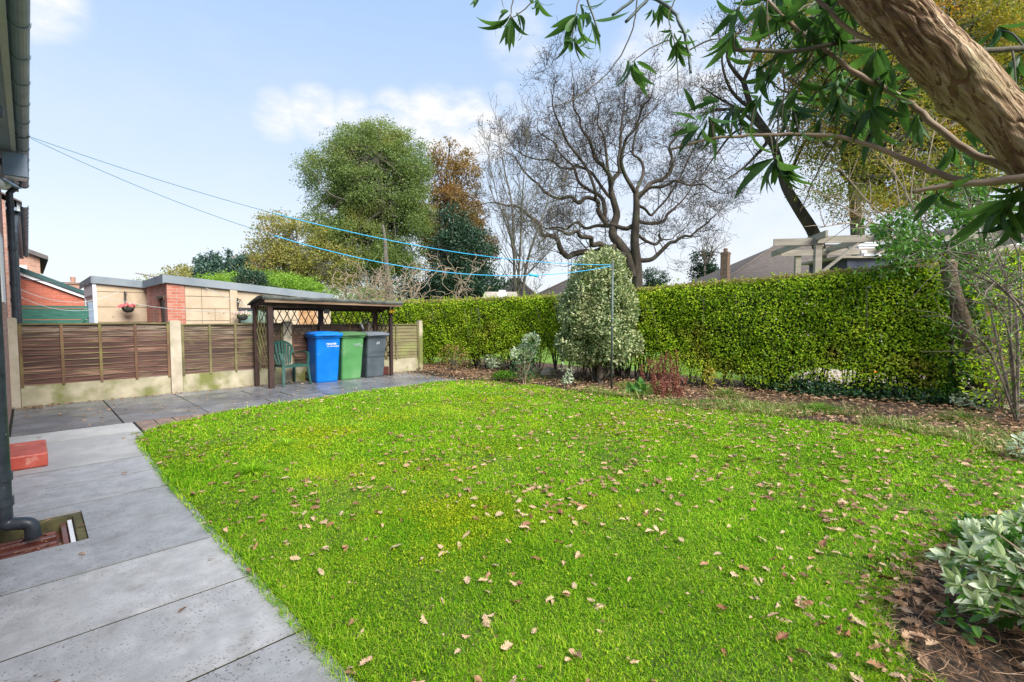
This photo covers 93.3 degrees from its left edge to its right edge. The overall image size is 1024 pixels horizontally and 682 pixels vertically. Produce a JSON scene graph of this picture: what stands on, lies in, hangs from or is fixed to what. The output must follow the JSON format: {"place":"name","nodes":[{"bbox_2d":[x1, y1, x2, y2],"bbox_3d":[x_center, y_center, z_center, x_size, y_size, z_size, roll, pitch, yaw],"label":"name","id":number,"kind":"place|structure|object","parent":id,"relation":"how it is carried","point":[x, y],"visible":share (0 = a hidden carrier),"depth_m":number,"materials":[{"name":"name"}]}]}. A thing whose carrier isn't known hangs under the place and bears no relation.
{"place":"outdoors","nodes":[
{"label":"outdoors","id":0,"kind":"place"},
{"bbox_2d":[1,192,28,322],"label":"brick house","id":1,"kind":"structure","parent":0,"point":[21,213],"depth_m":8.97,"materials":[{"name":"brick"}]},
{"bbox_2d":[9,422,148,476],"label":"garden path","id":2,"kind":"structure","parent":0,"point":[81,449],"depth_m":5.21,"materials":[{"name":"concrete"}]},
{"bbox_2d":[10,440,47,470],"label":"step","id":3,"kind":"structure","parent":2,"relation":"on","point":[29,454],"depth_m":4.46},
{"bbox_2d":[0,455,355,681],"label":"garden path","id":4,"kind":"structure","parent":0,"point":[202,633],"depth_m":2.37,"materials":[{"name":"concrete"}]},
{"bbox_2d":[11,370,463,681],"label":"patio","id":5,"kind":"structure","parent":0,"point":[49,419],"depth_m":7.68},
{"bbox_2d":[0,371,481,681],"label":"paving joints","id":6,"kind":"object","parent":5,"relation":"attached to","point":[134,423],"visible":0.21,"depth_m":2.83,"materials":[{"name":"concrete"}]},
{"bbox_2d":[274,340,311,386],"bbox_3d":[-4.529,0.440,9.821,0.645,0.894,0.635,2,4,37],"label":"plastic chair","id":7,"kind":"object","parent":5,"relation":"on","point":[283,366],"visible":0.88,"depth_m":9.88,"materials":[{"name":"plastic"}]},
{"bbox_2d":[304,331,342,382],"bbox_3d":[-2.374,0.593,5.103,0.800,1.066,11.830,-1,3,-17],"label":"wheelie bin","id":8,"kind":"object","parent":5,"relation":"on","point":[323,348],"visible":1,"depth_m":10.07,"materials":[{"name":"blue plastic"}]},
{"bbox_2d":[247,295,403,388],"bbox_3d":[-3.886,-0.043,10.424,3.030,1.787,0.944,-3,4,-45],"label":"bin shelter","id":9,"kind":"object","parent":5,"relation":"on","point":[268,304],"visible":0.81,"depth_m":9.85,"materials":[{"name":"wood"}]},
{"bbox_2d":[338,331,365,379],"bbox_3d":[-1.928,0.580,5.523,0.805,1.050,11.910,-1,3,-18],"label":"wheelie bin","id":10,"kind":"object","parent":5,"relation":"on","point":[350,354],"visible":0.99,"depth_m":10.50,"materials":[{"name":"green plastic"}]},
{"bbox_2d":[361,331,388,377],"bbox_3d":[-3.264,0.296,11.143,0.817,1.034,0.572,3,4,43],"label":"wheelie bin","id":11,"kind":"object","parent":5,"relation":"on","point":[374,347],"visible":0.84,"depth_m":10.92,"materials":[{"name":"grey plastic"}]},
{"bbox_2d":[1,0,1021,313],"label":"sky","id":12,"kind":"structure","parent":0,"point":[216,98],"materials":[{"name":"blue"}]},
{"bbox_2d":[134,379,1023,681],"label":"lawn","id":13,"kind":"structure","parent":0,"point":[608,595],"depth_m":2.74,"materials":[{"name":"plant"}]},
{"bbox_2d":[135,411,222,431],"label":"brick setts","id":14,"kind":"structure","parent":13,"relation":"on","point":[146,425],"depth_m":6.39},
{"bbox_2d":[222,461,276,478],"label":"grass tussock","id":15,"kind":"object","parent":13,"relation":"on","point":[253,469],"depth_m":4.27,"materials":[{"name":"plant"}]},
{"bbox_2d":[134,431,393,676],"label":"edge grass","id":16,"kind":"structure","parent":13,"relation":"on","point":[256,571],"depth_m":2.67,"materials":[{"name":"plant"}]},
{"bbox_2d":[268,437,302,448],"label":"grass tussock","id":17,"kind":"object","parent":13,"relation":"on","point":[290,442],"depth_m":5.15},
{"bbox_2d":[150,384,739,618],"bbox_3d":[-0.439,1.061,6.077,6.258,0.069,5.947,-3,4,-45],"label":"moss patch","id":18,"kind":"object","parent":13,"relation":"on","point":[458,522],"visible":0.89,"depth_m":4.19,"materials":[{"name":"plant"}]},
{"bbox_2d":[482,614,491,627],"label":"fallen leaf","id":19,"kind":"object","parent":13,"relation":"on","point":[486,622],"visible":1,"depth_m":2.17,"materials":[{"name":"beige plant"}]},
{"bbox_2d":[569,648,581,657],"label":"fallen leaf","id":20,"kind":"object","parent":13,"relation":"on","point":[575,654],"visible":1,"depth_m":1.94,"materials":[{"name":"beige plant"}]},
{"bbox_2d":[148,384,1003,681],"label":"leaf crumbs","id":21,"kind":"object","parent":13,"relation":"on","point":[636,528],"visible":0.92,"depth_m":3.49,"materials":[{"name":"plant"}]},
{"bbox_2d":[141,379,1023,541],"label":"scattered leaves","id":22,"kind":"object","parent":13,"relation":"on","point":[859,520],"visible":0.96,"depth_m":4.57,"materials":[{"name":"brown plant"}]},
{"bbox_2d":[209,381,965,680],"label":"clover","id":23,"kind":"object","parent":13,"relation":"on","point":[868,666],"visible":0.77,"depth_m":4.06,"materials":[{"name":"plant"}]},
{"bbox_2d":[776,631,788,640],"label":"fallen leaf","id":24,"kind":"object","parent":13,"relation":"on","point":[782,635],"visible":1,"depth_m":2.06,"materials":[{"name":"brown plant"}]},
{"bbox_2d":[866,657,885,667],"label":"fallen leaf","id":25,"kind":"object","parent":13,"relation":"on","point":[874,663],"visible":1,"depth_m":1.89,"materials":[{"name":"brown plant"}]},
{"bbox_2d":[797,429,1023,681],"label":"leaf litter","id":26,"kind":"object","parent":13,"relation":"on","point":[887,649],"visible":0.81,"depth_m":2.55,"materials":[{"name":"plant"}]},
{"bbox_2d":[384,332,972,380],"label":"neighbour lawn","id":27,"kind":"structure","parent":0,"point":[549,360],"depth_m":14.69,"materials":[{"name":"plant"}]},
{"bbox_2d":[194,266,336,297],"bbox_3d":[-13.872,-1.897,27.049,6.379,4.366,6.657,-3,4,-45],"label":"conifer hedge","id":28,"kind":"object","parent":27,"relation":"on","point":[288,281],"visible":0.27,"depth_m":26.22,"materials":[{"name":"green plant"}]},
{"bbox_2d":[333,255,435,300],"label":"bare tree","id":29,"kind":"object","parent":27,"relation":"on","point":[375,276],"visible":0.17,"depth_m":20.74,"materials":[{"name":"brown plant"}]},
{"bbox_2d":[382,224,393,300],"bbox_3d":[-6.361,-2.882,24.414,0.454,6.215,1.658,-2,4,-35],"label":"utility pole","id":30,"kind":"object","parent":27,"relation":"on","point":[385,249],"visible":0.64,"depth_m":23.95,"materials":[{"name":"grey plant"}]},
{"bbox_2d":[325,252,489,300],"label":"bare tree","id":31,"kind":"object","parent":27,"relation":"on","point":[420,283],"visible":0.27,"depth_m":18.22,"materials":[{"name":"brown plant"}]},
{"bbox_2d":[385,261,443,305],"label":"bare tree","id":32,"kind":"object","parent":27,"relation":"on","point":[424,290],"visible":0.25,"depth_m":25.34,"materials":[{"name":"green plant"}]},
{"bbox_2d":[414,135,505,267],"bbox_3d":[-4.277,-8.706,40.008,7.892,16.625,8.119,-3,4,-45],"label":"autumn tree","id":33,"kind":"object","parent":27,"relation":"on","point":[455,168],"visible":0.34,"depth_m":39.31,"materials":[{"name":"plant"}]},
{"bbox_2d":[421,200,516,299],"bbox_3d":[-2.320,-3.259,23.803,4.368,7.423,4.996,-3,4,-45],"label":"evergreen tree","id":34,"kind":"object","parent":27,"relation":"on","point":[455,236],"visible":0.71,"depth_m":23.10,"materials":[{"name":"green plant"}]},
{"bbox_2d":[484,290,516,349],"bbox_3d":[-0.513,-0.860,20.751,1.449,2.547,1.814,0,3,0],"label":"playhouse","id":35,"kind":"object","parent":27,"relation":"on","point":[499,293],"visible":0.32,"depth_m":20.36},
{"bbox_2d":[502,278,534,295],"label":"hipped house","id":36,"kind":"structure","parent":27,"relation":"on","point":[529,292],"depth_m":36.66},
{"bbox_2d":[468,89,584,333],"bbox_3d":[0.827,-7.406,27.421,7.079,14.958,4.698,0,3,2],"label":"bare tree","id":37,"kind":"object","parent":27,"relation":"on","point":[515,252],"visible":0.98,"depth_m":27.58,"materials":[{"name":"grey plant"}]},
{"bbox_2d":[537,276,630,294],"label":"hipped house","id":38,"kind":"structure","parent":27,"relation":"on","point":[558,288],"depth_m":43.25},
{"bbox_2d":[439,16,766,288],"bbox_3d":[6.572,-11.820,34.469,20.920,23.038,17.558,0,3,4],"label":"bare oak","id":39,"kind":"object","parent":27,"relation":"on","point":[634,261],"visible":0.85,"depth_m":33.65,"materials":[{"name":"brown plant"}]},
{"bbox_2d":[684,247,719,280],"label":"evergreen tree","id":40,"kind":"object","parent":27,"relation":"on","point":[699,271],"visible":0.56,"depth_m":37.61,"materials":[{"name":"green plant"}]},
{"bbox_2d":[685,230,731,275],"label":"bare tree","id":41,"kind":"object","parent":27,"relation":"on","point":[708,257],"visible":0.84,"depth_m":36.70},
{"bbox_2d":[720,248,730,338],"bbox_3d":[11.039,-2.305,25.119,0.420,4.981,0.420,-3,4,-45],"label":"chimney","id":42,"kind":"object","parent":27,"relation":"on","point":[725,264],"visible":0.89,"depth_m":24.91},
{"bbox_2d":[671,0,841,340],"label":"bare tree","id":43,"kind":"object","parent":27,"relation":"on","point":[804,217],"visible":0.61,"depth_m":17.80,"materials":[{"name":"brown plant"}]},
{"bbox_2d":[688,244,881,341],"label":"hipped house","id":44,"kind":"structure","parent":27,"relation":"on","point":[764,263],"depth_m":28.46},
{"bbox_2d":[801,242,890,325],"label":"garden shed","id":45,"kind":"structure","parent":27,"relation":"on","point":[844,262],"depth_m":12.40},
{"bbox_2d":[804,112,947,389],"bbox_3d":[6.659,-1.557,8.518,3.776,5.892,1.837,-1,3,-17],"label":"tree","id":46,"kind":"object","parent":27,"relation":"on","point":[871,205],"visible":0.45,"depth_m":8.64,"materials":[{"name":"brown plant"}]},
{"bbox_2d":[733,0,1023,348],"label":"autumn tree","id":47,"kind":"object","parent":27,"relation":"on","point":[976,20],"visible":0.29,"depth_m":15.44,"materials":[{"name":"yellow plant"}]},
{"bbox_2d":[771,227,1023,376],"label":"pergola","id":48,"kind":"object","parent":27,"relation":"on","point":[822,237],"visible":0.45,"depth_m":10.67,"materials":[{"name":"wood"}]},
{"bbox_2d":[908,245,1023,398],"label":"hedge","id":49,"kind":"object","parent":27,"relation":"on","point":[1011,256],"visible":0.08,"depth_m":7.76,"materials":[{"name":"green plant"}]},
{"bbox_2d":[961,149,994,245],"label":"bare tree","id":50,"kind":"object","parent":27,"relation":"on","point":[989,170],"visible":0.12,"depth_m":14.91,"materials":[{"name":"plant"}]},
{"bbox_2d":[421,358,1023,681],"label":"soil bed","id":51,"kind":"object","parent":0,"point":[1003,654],"visible":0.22,"depth_m":2.33,"materials":[{"name":"soil"}]},
{"bbox_2d":[436,344,470,372],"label":"bare shrub","id":52,"kind":"object","parent":51,"relation":"on","point":[453,365],"visible":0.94,"depth_m":11.85,"materials":[{"name":"brown plant"}]},
{"bbox_2d":[484,354,506,370],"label":"silver shrub","id":53,"kind":"object","parent":51,"relation":"on","point":[495,365],"visible":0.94,"depth_m":12.25,"materials":[{"name":"green plant"}]},
{"bbox_2d":[492,370,516,380],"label":"shrub","id":54,"kind":"object","parent":51,"relation":"on","point":[502,374],"visible":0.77,"depth_m":10.50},
{"bbox_2d":[510,331,540,384],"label":"silver shrub","id":55,"kind":"object","parent":51,"relation":"on","point":[525,371],"visible":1,"depth_m":9.69,"materials":[{"name":"green plant"}]},
{"bbox_2d":[540,367,556,377],"bbox_3d":[0.848,0.757,11.092,0.338,0.339,0.487,2,3,31],"label":"rock","id":56,"kind":"object","parent":51,"relation":"on","point":[550,371],"visible":0.56,"depth_m":10.96,"materials":[{"name":"stone"}]},
{"bbox_2d":[559,362,574,387],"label":"shrub","id":57,"kind":"object","parent":51,"relation":"on","point":[565,382],"visible":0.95,"depth_m":9.48,"materials":[{"name":"green plant"}]},
{"bbox_2d":[553,244,644,384],"bbox_3d":[1.773,-0.522,9.997,1.966,2.857,1.961,-3,4,-45],"label":"variegated shrub","id":58,"kind":"object","parent":51,"relation":"on","point":[584,316],"visible":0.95,"depth_m":9.60,"materials":[{"name":"green plant"}]},
{"bbox_2d":[610,262,613,389],"bbox_3d":[1.860,-0.281,9.079,0.088,2.400,0.041,-2,3,-30],"label":"line pole","id":59,"kind":"object","parent":51,"relation":"on","point":[612,296],"visible":0.89,"depth_m":9.07,"materials":[{"name":"metal"}]},
{"bbox_2d":[625,377,663,395],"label":"dock leaves","id":60,"kind":"object","parent":51,"relation":"on","point":[631,387],"visible":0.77,"depth_m":8.42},
{"bbox_2d":[639,348,680,390],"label":"dock plant","id":61,"kind":"object","parent":51,"relation":"on","point":[659,370],"visible":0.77,"depth_m":9.00,"materials":[{"name":"plant"}]},
{"bbox_2d":[651,370,687,399],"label":"dock plant","id":62,"kind":"object","parent":51,"relation":"on","point":[665,390],"visible":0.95,"depth_m":8.13,"materials":[{"name":"plant"}]},
{"bbox_2d":[702,367,717,391],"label":"fern","id":63,"kind":"object","parent":51,"relation":"on","point":[711,382],"visible":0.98,"depth_m":8.88,"materials":[{"name":"yellow plant"}]},
{"bbox_2d":[405,254,1017,399],"bbox_3d":[2.302,-0.336,10.945,12.949,2.397,1.479,2,4,33],"label":"hedge","id":64,"kind":"object","parent":51,"relation":"on","point":[695,316],"visible":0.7,"depth_m":8.93,"materials":[{"name":"green plant"}]},
{"bbox_2d":[416,362,1023,461],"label":"leaf litter","id":65,"kind":"object","parent":51,"relation":"on","point":[758,397],"visible":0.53,"depth_m":7.55,"materials":[{"name":"plant"}]},
{"bbox_2d":[708,385,747,398],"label":"grass tussock","id":66,"kind":"object","parent":51,"relation":"on","point":[725,392],"depth_m":8.31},
{"bbox_2d":[460,370,1023,462],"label":"rough grass","id":67,"kind":"structure","parent":51,"relation":"on","point":[747,406],"depth_m":6.79,"materials":[{"name":"plant"}]},
{"bbox_2d":[470,0,1023,249],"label":"buddleia","id":68,"kind":"object","parent":51,"relation":"on","point":[954,70],"visible":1,"depth_m":1.60,"materials":[{"name":"green plant"}]},
{"bbox_2d":[747,370,865,400],"bbox_3d":[5.178,0.786,8.614,0.772,0.556,1.860,-3,4,-45],"label":"ivy","id":69,"kind":"object","parent":51,"relation":"on","point":[823,385],"visible":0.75,"depth_m":8.48,"materials":[{"name":"green plant"}]},
{"bbox_2d":[795,400,844,414],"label":"grass tussock","id":70,"kind":"object","parent":51,"relation":"on","point":[817,406],"depth_m":6.97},
{"bbox_2d":[838,372,962,405],"bbox_3d":[6.362,0.810,7.998,0.797,0.547,1.634,-3,4,-45],"label":"ivy","id":71,"kind":"object","parent":51,"relation":"on","point":[895,391],"visible":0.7,"depth_m":7.89,"materials":[{"name":"green plant"}]},
{"bbox_2d":[850,162,1023,407],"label":"evergreen shrub","id":72,"kind":"object","parent":51,"relation":"on","point":[898,262],"visible":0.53,"depth_m":7.66,"materials":[{"name":"green plant"}]},
{"bbox_2d":[852,515,1023,681],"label":"straw debris","id":73,"kind":"object","parent":51,"relation":"on","point":[955,622],"visible":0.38,"depth_m":2.06,"materials":[{"name":"brown plant"}]},
{"bbox_2d":[879,539,1023,671],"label":"leaf litter","id":74,"kind":"object","parent":51,"relation":"on","point":[898,592],"visible":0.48,"depth_m":2.22,"materials":[{"name":"plant"}]},
{"bbox_2d":[906,167,1023,425],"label":"bare shrub","id":75,"kind":"object","parent":51,"relation":"on","point":[1013,400],"visible":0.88,"depth_m":6.02,"materials":[{"name":"brown plant"}]},
{"bbox_2d":[928,406,1003,424],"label":"grass tussock","id":76,"kind":"object","parent":51,"relation":"on","point":[962,415],"depth_m":6.38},
{"bbox_2d":[934,595,999,645],"bbox_3d":[2.015,1.235,2.126,0.240,0.177,0.209,-1,3,-25],"label":"seedling","id":77,"kind":"object","parent":51,"relation":"on","point":[975,631],"visible":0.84,"depth_m":2.10,"materials":[{"name":"green plant"}]},
{"bbox_2d":[924,502,1023,631],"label":"silver shrub","id":78,"kind":"object","parent":51,"relation":"on","point":[983,589],"visible":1,"depth_m":2.06,"materials":[{"name":"green plant"}]},
{"bbox_2d":[949,390,1009,410],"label":"silver shrub","id":79,"kind":"object","parent":51,"relation":"on","point":[966,399],"visible":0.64,"depth_m":7.24,"materials":[{"name":"green plant"}]},
{"bbox_2d":[949,511,1023,553],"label":"shrub","id":80,"kind":"object","parent":51,"relation":"on","point":[956,530],"visible":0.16,"depth_m":2.93,"materials":[{"name":"green plant"}]},
{"bbox_2d":[952,259,1023,413],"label":"evergreen shrub","id":81,"kind":"object","parent":51,"relation":"on","point":[993,370],"visible":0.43,"depth_m":6.94,"materials":[{"name":"green plant"}]},
{"bbox_2d":[1005,432,1023,458],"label":"silver shrub","id":82,"kind":"object","parent":51,"relation":"on","point":[1017,443],"visible":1,"depth_m":4.66,"materials":[{"name":"green plant"}]},
{"bbox_2d":[790,368,1023,408],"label":"neighbour patio","id":83,"kind":"structure","parent":0,"point":[839,374],"depth_m":10.52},
{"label":"neighbour yard","id":84,"kind":"structure","parent":0,"visible":0},
{"bbox_2d":[20,267,84,319],"bbox_3d":[-18.010,-1.108,19.046,1.930,3.220,4.750,-3,4,-45],"label":"brick extension","id":85,"kind":"object","parent":84,"relation":"on","point":[69,295],"visible":0.29,"depth_m":17.25,"materials":[{"name":"brick"}]},
{"bbox_2d":[22,302,93,322],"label":"green gate","id":86,"kind":"structure","parent":84,"relation":"on","point":[36,312],"depth_m":12.73,"materials":[{"name":"plastic"}]},
{"bbox_2d":[79,274,332,323],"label":"concrete garage","id":87,"kind":"structure","parent":84,"relation":"on","point":[184,294],"depth_m":13.46,"materials":[{"name":"concrete"}]},
{"bbox_2d":[117,291,140,312],"bbox_3d":[-10.936,-1.115,13.780,0.545,0.620,0.546,-3,4,-45],"label":"hanging basket","id":88,"kind":"object","parent":87,"relation":"attached to","point":[128,308],"visible":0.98,"depth_m":13.73,"materials":[{"name":"pink plant"}]},
{"bbox_2d":[161,299,164,321],"bbox_3d":[-9.178,-0.180,12.821,0.040,1.850,0.800,-3,4,-45],"label":"door","id":89,"kind":"structure","parent":87,"relation":"in","point":[162,300],"depth_m":12.87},
{"bbox_2d":[231,298,250,320],"bbox_3d":[-7.342,-0.861,13.124,0.530,0.620,0.478,-2,3,-30],"label":"hanging basket","id":90,"kind":"object","parent":87,"relation":"attached to","point":[241,316],"visible":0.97,"depth_m":13.06,"materials":[{"name":"white plant"}]},
{"bbox_2d":[238,308,273,322],"bbox_3d":[-7.250,-0.712,13.715,0.926,0.456,0.065,-3,4,-45],"label":"window","id":91,"kind":"structure","parent":87,"relation":"in","point":[249,320],"depth_m":13.61,"materials":[{"name":"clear glass"}]},
{"bbox_2d":[217,256,278,285],"bbox_3d":[-11.121,-1.502,20.207,2.332,4.085,1.661,1,3,22],"label":"ivy clump","id":92,"kind":"object","parent":84,"relation":"on","point":[255,277],"visible":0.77,"depth_m":19.76,"materials":[{"name":"green plant"}]},
{"bbox_2d":[331,297,426,363],"bbox_3d":[-5.675,-0.384,15.776,8.665,1.991,1.723,2,3,32],"label":"hedge","id":93,"kind":"object","parent":84,"relation":"on","point":[400,316],"visible":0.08,"depth_m":14.18,"materials":[{"name":"green plant"}]},
{"label":"ground","id":94,"kind":"structure","parent":0,"visible":0},
{"bbox_2d":[0,0,41,539],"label":"brick house","id":95,"kind":"structure","parent":94,"relation":"on","point":[15,55],"depth_m":3.96,"materials":[{"name":"brick"}]},
{"bbox_2d":[0,177,21,189],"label":"soffit","id":96,"kind":"object","parent":95,"relation":"attached to","point":[5,184],"visible":1,"depth_m":5.04,"materials":[{"name":"white plastic"}]},
{"bbox_2d":[0,151,27,181],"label":"floodlight","id":97,"kind":"object","parent":95,"relation":"attached to","point":[14,166],"visible":1,"depth_m":5.66,"materials":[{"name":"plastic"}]},
{"bbox_2d":[15,133,609,276],"bbox_3d":[-1.947,-1.724,7.183,8.412,1.373,0.610,-2,3,-29],"label":"clothes line","id":98,"kind":"object","parent":95,"relation":"attached to","point":[534,275],"visible":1,"depth_m":6.97,"materials":[{"name":"blue plastic"}]},
{"bbox_2d":[19,249,47,273],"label":"brick house","id":99,"kind":"structure","parent":94,"relation":"on","point":[35,261],"depth_m":19.12,"materials":[{"name":"brick"}]},
{"bbox_2d":[0,512,87,559],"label":"drain gully","id":100,"kind":"object","parent":94,"relation":"on","point":[66,529],"visible":0.56,"depth_m":3.17,"materials":[{"name":"brick"}]},
{"bbox_2d":[65,277,78,288],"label":"chimney","id":101,"kind":"object","parent":94,"relation":"on","point":[72,282],"visible":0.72,"depth_m":44.78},
{"bbox_2d":[133,263,193,280],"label":"yellow tree","id":102,"kind":"object","parent":94,"relation":"on","point":[186,272],"visible":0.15,"depth_m":46.10,"materials":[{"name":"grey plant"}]},
{"bbox_2d":[7,318,422,408],"bbox_3d":[-4.987,0.248,9.889,7.475,1.460,0.120,-3,4,-45],"label":"panel fence","id":103,"kind":"object","parent":94,"relation":"on","point":[62,363],"visible":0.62,"depth_m":8.45,"materials":[{"name":"wood"}]},
{"bbox_2d":[190,247,253,280],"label":"pine tree","id":104,"kind":"object","parent":94,"relation":"on","point":[202,265],"visible":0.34,"depth_m":40.55,"materials":[{"name":"green plant"}]},
{"bbox_2d":[230,250,282,278],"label":"autumn tree","id":105,"kind":"object","parent":94,"relation":"on","point":[257,265],"visible":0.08,"depth_m":43.66,"materials":[{"name":"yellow plant"}]},
{"bbox_2d":[238,207,364,292],"bbox_3d":[-14.164,-4.560,33.086,8.413,9.060,5.529,0,3,4],"label":"yellow tree","id":106,"kind":"object","parent":94,"relation":"on","point":[284,254],"visible":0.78,"depth_m":32.13,"materials":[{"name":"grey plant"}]},
{"bbox_2d":[288,114,442,298],"bbox_3d":[-10.707,-8.325,36.163,9.822,16.296,9.738,-3,4,-45],"label":"tall tree","id":107,"kind":"object","parent":94,"relation":"on","point":[356,199],"visible":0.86,"depth_m":34.33,"materials":[{"name":"green plant"}]},
{"bbox_2d":[327,283,405,300],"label":"tree","id":108,"kind":"object","parent":94,"relation":"on","point":[351,294],"visible":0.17,"depth_m":57.42,"materials":[{"name":"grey plant"}]},
{"bbox_2d":[642,267,672,286],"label":"evergreen tree","id":109,"kind":"object","parent":94,"relation":"on","point":[650,278],"visible":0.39,"depth_m":44.30,"materials":[{"name":"green plant"}]},
{"bbox_2d":[939,259,1007,408],"bbox_3d":[7.387,-0.045,7.516,1.810,2.377,0.612,-1,3,-25],"label":"tree trunk","id":110,"kind":"object","parent":94,"relation":"on","point":[962,306],"visible":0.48,"depth_m":7.22,"materials":[{"name":"brown plant"}]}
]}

